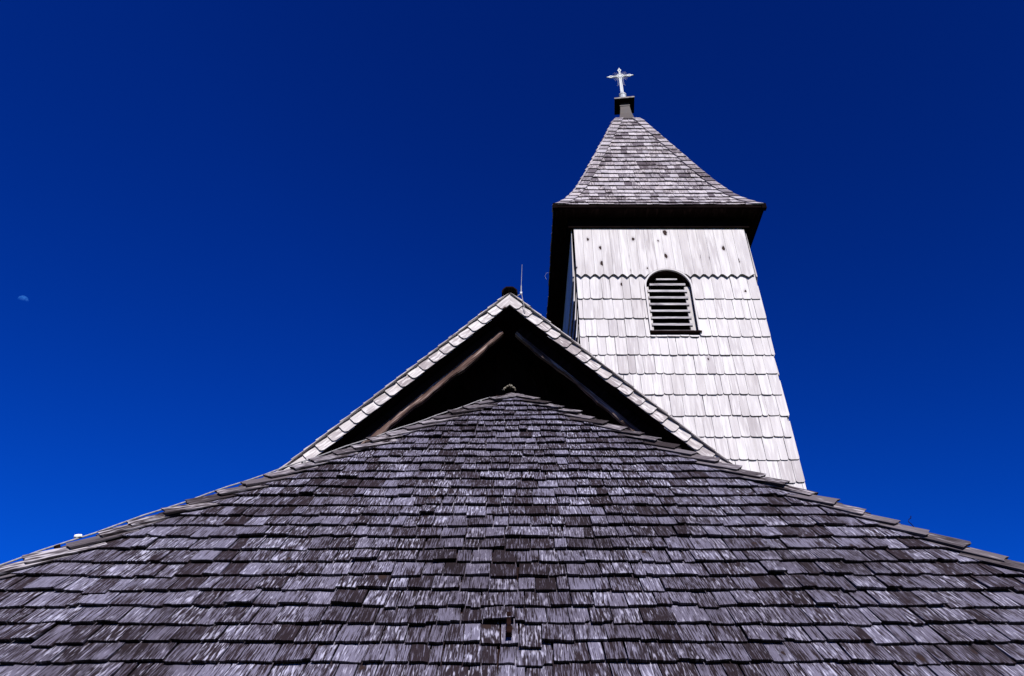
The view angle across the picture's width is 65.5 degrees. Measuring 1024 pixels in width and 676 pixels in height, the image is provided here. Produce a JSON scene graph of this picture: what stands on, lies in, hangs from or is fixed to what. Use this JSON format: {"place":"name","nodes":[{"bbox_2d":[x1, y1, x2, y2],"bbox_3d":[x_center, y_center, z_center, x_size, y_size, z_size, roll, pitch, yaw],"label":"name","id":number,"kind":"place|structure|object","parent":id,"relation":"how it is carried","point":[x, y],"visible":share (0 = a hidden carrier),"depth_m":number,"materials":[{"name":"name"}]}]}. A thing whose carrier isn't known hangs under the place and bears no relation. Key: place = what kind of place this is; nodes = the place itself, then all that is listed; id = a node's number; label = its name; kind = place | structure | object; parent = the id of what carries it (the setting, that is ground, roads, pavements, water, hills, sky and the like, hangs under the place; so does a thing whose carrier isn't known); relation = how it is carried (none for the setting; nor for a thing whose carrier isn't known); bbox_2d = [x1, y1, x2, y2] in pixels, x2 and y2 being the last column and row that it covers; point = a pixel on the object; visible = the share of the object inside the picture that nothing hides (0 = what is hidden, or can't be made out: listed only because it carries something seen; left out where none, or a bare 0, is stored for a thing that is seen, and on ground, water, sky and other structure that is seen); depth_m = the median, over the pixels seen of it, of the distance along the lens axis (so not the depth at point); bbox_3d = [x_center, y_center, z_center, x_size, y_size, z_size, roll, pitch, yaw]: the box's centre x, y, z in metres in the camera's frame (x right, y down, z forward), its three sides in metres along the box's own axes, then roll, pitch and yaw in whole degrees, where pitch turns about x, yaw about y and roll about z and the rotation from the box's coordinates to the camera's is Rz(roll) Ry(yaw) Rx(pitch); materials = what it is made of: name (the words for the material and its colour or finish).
{"place":"outdoors","nodes":[
{"label":"outdoors","id":0,"kind":"place"},
{"bbox_2d":[0,0,1023,564],"label":"sky","id":1,"kind":"structure","parent":0,"point":[227,227],"materials":[{"name":"blue"}]},
{"label":"ground","id":2,"kind":"structure","parent":0,"visible":0},
{"bbox_2d":[0,286,1023,675],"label":"chapel","id":3,"kind":"structure","parent":2,"relation":"on","point":[630,530],"depth_m":5.26,"materials":[{"name":"grey wood"}]},
{"bbox_2d":[0,398,487,565],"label":"lightning cable","id":4,"kind":"object","parent":3,"relation":"attached to","point":[77,536],"visible":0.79,"depth_m":6.37,"materials":[{"name":"metal"}]},
{"bbox_2d":[506,611,511,636],"bbox_3d":[-0.016,1.612,4.495,0.031,0.198,0.216,0,-36,0],"label":"roof hook","id":5,"kind":"object","parent":3,"relation":"attached to","point":[508,629],"visible":1,"depth_m":4.47,"materials":[{"name":"metal"}]},
{"bbox_2d":[517,274,524,309],"bbox_3d":[0.124,-0.634,10.726,0.104,0.844,0.150,0,-36,0],"label":"lightning rod","id":6,"kind":"object","parent":3,"relation":"attached to","point":[521,290],"visible":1,"depth_m":10.64,"materials":[{"name":"metal"}]},
{"bbox_2d":[546,96,806,489],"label":"bell tower","id":7,"kind":"structure","parent":2,"relation":"on","point":[654,295],"depth_m":12.11,"materials":[{"name":"white wood"}]},
{"bbox_2d":[606,68,632,96],"bbox_3d":[2.358,-5.461,17.200,0.569,1.215,0.195,-14,-38,19],"label":"cross","id":8,"kind":"object","parent":7,"relation":"on","point":[620,76],"visible":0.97,"depth_m":17.34,"materials":[{"name":"white metal"}]},
{"bbox_2d":[644,268,701,333],"bbox_3d":[2.377,-0.503,11.972,0.748,1.215,0.260,0,-36,0],"label":"louvred window","id":9,"kind":"structure","parent":7,"relation":"in","point":[669,293],"depth_m":12.01,"materials":[{"name":"white wood"}]}
]}

